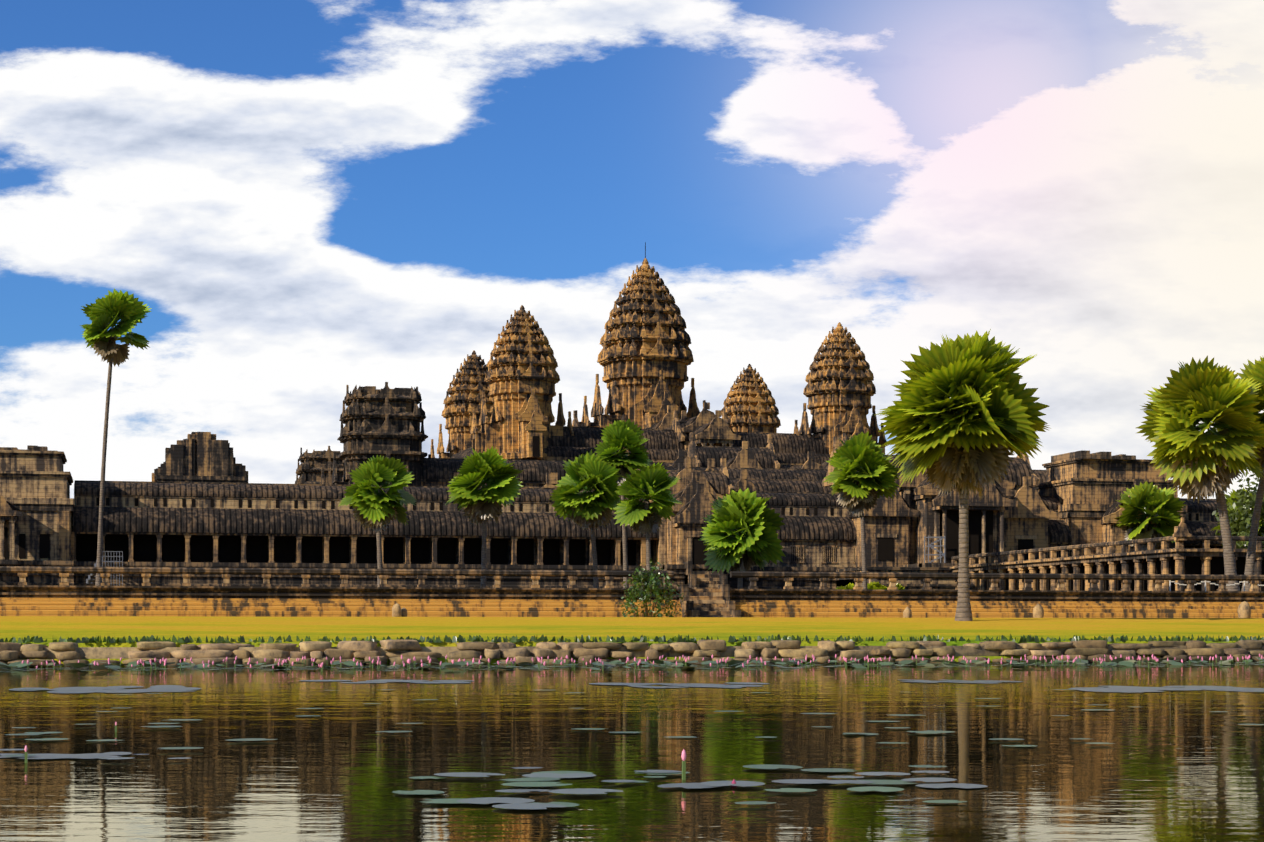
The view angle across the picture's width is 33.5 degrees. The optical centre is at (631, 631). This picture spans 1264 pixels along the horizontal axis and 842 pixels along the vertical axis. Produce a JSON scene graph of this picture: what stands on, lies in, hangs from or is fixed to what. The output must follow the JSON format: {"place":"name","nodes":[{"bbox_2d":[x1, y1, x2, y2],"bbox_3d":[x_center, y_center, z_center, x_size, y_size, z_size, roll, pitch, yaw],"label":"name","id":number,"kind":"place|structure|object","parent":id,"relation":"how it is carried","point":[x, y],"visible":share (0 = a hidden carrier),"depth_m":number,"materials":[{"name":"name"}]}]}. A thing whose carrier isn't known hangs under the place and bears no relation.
{"place":"outdoors","nodes":[
{"label":"outdoors","id":0,"kind":"place"},
{"bbox_2d":[0,662,1263,841],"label":"pond water","id":1,"kind":"structure","parent":0,"point":[1178,766],"depth_m":19.45,"materials":[{"name":"brown liquid"}]},
{"bbox_2d":[0,640,1263,666],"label":"pond bank stones","id":2,"kind":"object","parent":1,"relation":"in","point":[392,651],"visible":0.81,"depth_m":71.59,"materials":[{"name":"grey stone"}]},
{"bbox_2d":[0,653,1263,808],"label":"lily pads","id":3,"kind":"object","parent":1,"relation":"on","point":[519,803],"visible":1,"depth_m":40.65,"materials":[{"name":"green plant"}]},
{"bbox_2d":[0,616,1263,666],"bbox_3d":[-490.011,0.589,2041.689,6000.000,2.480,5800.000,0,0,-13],"label":"ground grass","id":4,"kind":"structure","parent":0,"point":[50,629],"depth_m":83.06,"materials":[{"name":"green plant"}]},
{"bbox_2d":[0,566,1263,617],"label":"terrace wall","id":5,"kind":"structure","parent":4,"relation":"on","point":[186,598],"depth_m":152.46,"materials":[{"name":"stone"}]},
{"bbox_2d":[0,445,74,584],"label":"corner pavilion","id":6,"kind":"structure","parent":5,"relation":"on","point":[37,504],"depth_m":233.73,"materials":[{"name":"stone"}]},
{"bbox_2d":[86,551,122,585],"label":"visitor steel stair","id":7,"kind":"object","parent":5,"relation":"on","point":[116,556],"visible":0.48,"depth_m":234.62,"materials":[{"name":"metal"}]},
{"bbox_2d":[79,289,151,585],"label":"tall palm","id":8,"kind":"object","parent":5,"relation":"on","point":[107,312],"depth_m":193.18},
{"bbox_2d":[71,480,661,587],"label":"temple gallery","id":9,"kind":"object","parent":5,"relation":"on","point":[206,525],"depth_m":244.11,"materials":[{"name":"brown stone"}]},
{"bbox_2d":[152,432,247,482],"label":"ruined tower","id":10,"kind":"structure","parent":9,"relation":"on","point":[208,457],"depth_m":290.94,"materials":[{"name":"stone"}]},
{"bbox_2d":[339,455,417,586],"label":"palm","id":11,"kind":"object","parent":5,"relation":"on","point":[375,510],"depth_m":198.52,"materials":[{"name":"green plant"}]},
{"bbox_2d":[445,446,522,587],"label":"palm","id":12,"kind":"object","parent":5,"relation":"on","point":[494,470],"depth_m":203.53,"materials":[{"name":"green plant"}]},
{"bbox_2d":[549,449,623,587],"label":"palm","id":13,"kind":"object","parent":5,"relation":"on","point":[589,471],"depth_m":211.35,"materials":[{"name":"green plant"}]},
{"bbox_2d":[595,418,652,587],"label":"palm","id":14,"kind":"object","parent":5,"relation":"on","point":[620,435],"depth_m":218.24,"materials":[{"name":"green plant"}]},
{"bbox_2d":[613,462,680,587],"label":"palm","id":15,"kind":"object","parent":5,"relation":"on","point":[654,483],"depth_m":208.95,"materials":[{"name":"green plant"}]},
{"bbox_2d":[699,488,785,588],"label":"short palm","id":16,"kind":"object","parent":5,"relation":"on","point":[753,520],"depth_m":221.22,"materials":[{"name":"green plant"}]},
{"bbox_2d":[845,583,853,588],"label":"rosette shrub","id":17,"kind":"object","parent":5,"relation":"on","point":[849,586],"visible":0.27,"depth_m":235.64,"materials":[{"name":"green plant"}]},
{"bbox_2d":[824,431,899,588],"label":"palm","id":18,"kind":"object","parent":5,"relation":"on","point":[876,475],"depth_m":224.13,"materials":[{"name":"green plant"}]},
{"bbox_2d":[867,581,886,589],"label":"rosette shrub","id":19,"kind":"object","parent":5,"relation":"on","point":[874,585],"visible":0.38,"depth_m":237.02,"materials":[{"name":"green plant"}]},
{"bbox_2d":[888,583,904,589],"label":"rosette shrub","id":20,"kind":"object","parent":5,"relation":"on","point":[901,587],"visible":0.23,"depth_m":236.85,"materials":[{"name":"green plant"}]},
{"bbox_2d":[637,436,1227,588],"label":"temple entrance building","id":21,"kind":"structure","parent":5,"relation":"on","point":[1073,498],"depth_m":257.35,"materials":[{"name":"stone"}]},
{"bbox_2d":[924,536,944,562],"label":"scaffold tower","id":22,"kind":"structure","parent":21,"relation":"on","point":[933,546],"depth_m":251.20,"materials":[{"name":"metal"}]},
{"bbox_2d":[835,517,1263,590],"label":"temple terrace of honour","id":23,"kind":"structure","parent":5,"relation":"on","point":[1205,559],"depth_m":210.00,"materials":[{"name":"stone"}]},
{"bbox_2d":[1136,355,1263,590],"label":"palm","id":24,"kind":"object","parent":5,"relation":"on","point":[1191,458],"depth_m":169.65,"materials":[{"name":"green plant"}]},
{"bbox_2d":[1169,580,1263,590],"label":"rope barrier","id":25,"kind":"object","parent":5,"relation":"on","point":[1170,581],"visible":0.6,"depth_m":165.67,"materials":[{"name":"white"}]},
{"bbox_2d":[1212,472,1263,548],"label":"tree","id":26,"kind":"object","parent":5,"relation":"on","point":[1248,504],"visible":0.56,"depth_m":253.90,"materials":[{"name":"green plant"}]},
{"bbox_2d":[1213,356,1263,590],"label":"palm","id":27,"kind":"object","parent":5,"relation":"on","point":[1255,371],"depth_m":176.47,"materials":[{"name":"green plant"}]},
{"bbox_2d":[0,634,1263,642],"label":"grass tufts","id":28,"kind":"object","parent":4,"relation":"on","point":[241,639],"visible":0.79,"depth_m":72.72,"materials":[{"name":"green plant"}]},
{"bbox_2d":[619,558,684,616],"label":"terrace bush","id":29,"kind":"object","parent":4,"relation":"on","point":[645,594],"visible":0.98,"depth_m":149.89,"materials":[{"name":"green plant"}]},
{"bbox_2d":[392,601,1250,617],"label":"termite mounds","id":30,"kind":"object","parent":4,"relation":"on","point":[1243,610],"visible":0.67,"depth_m":104.16,"materials":[{"name":"soil"}]},
{"bbox_2d":[875,329,1048,620],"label":"palm tree","id":31,"kind":"object","parent":4,"relation":"on","point":[986,415],"depth_m":92.47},
{"bbox_2d":[0,0,1263,498],"label":"sky","id":32,"kind":"structure","parent":0,"point":[306,201],"materials":[{"name":"white"}]},
{"bbox_2d":[420,432,1045,487],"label":"temple gallery","id":33,"kind":"object","parent":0,"point":[438,472],"visible":0.02,"depth_m":309.10,"materials":[{"name":"stone"}]},
{"bbox_2d":[295,446,343,484],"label":"tower ruin","id":34,"kind":"object","parent":33,"relation":"on","point":[311,466],"visible":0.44,"depth_m":411.91,"materials":[{"name":"stone"}]},
{"bbox_2d":[321,382,430,485],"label":"tower ruin","id":35,"kind":"object","parent":33,"relation":"on","point":[386,420],"visible":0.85,"depth_m":299.83,"materials":[{"name":"stone"}]},
{"bbox_2d":[450,402,830,464],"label":"temple upper level","id":36,"kind":"object","parent":33,"relation":"on","point":[667,437],"visible":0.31,"depth_m":343.14,"materials":[{"name":"stone"}]},
{"bbox_2d":[430,350,492,457],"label":"tower","id":37,"kind":"structure","parent":36,"relation":"on","point":[464,392],"depth_m":387.21,"materials":[{"name":"stone"}]},
{"bbox_2d":[470,305,573,459],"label":"tower","id":38,"kind":"structure","parent":36,"relation":"on","point":[522,377],"depth_m":333.13,"materials":[{"name":"stone"}]},
{"bbox_2d":[581,242,705,428],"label":"tower","id":39,"kind":"structure","parent":36,"relation":"on","point":[645,358],"depth_m":368.41,"materials":[{"name":"stone"}]},
{"bbox_2d":[721,364,780,432],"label":"tower","id":40,"kind":"structure","parent":36,"relation":"on","point":[751,401],"depth_m":406.71,"materials":[{"name":"stone"}]},
{"bbox_2d":[794,322,886,453],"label":"tower","id":41,"kind":"structure","parent":36,"relation":"on","point":[839,390],"depth_m":351.69,"materials":[{"name":"stone"}]},
{"bbox_2d":[542,449,1036,492],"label":"temple building","id":42,"kind":"structure","parent":33,"relation":"on","point":[809,475],"depth_m":278.54,"materials":[{"name":"stone"}]},
{"bbox_2d":[1116,481,1185,550],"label":"palm","id":43,"kind":"object","parent":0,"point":[1164,515],"depth_m":260.54,"materials":[{"name":"green plant"}]}
]}

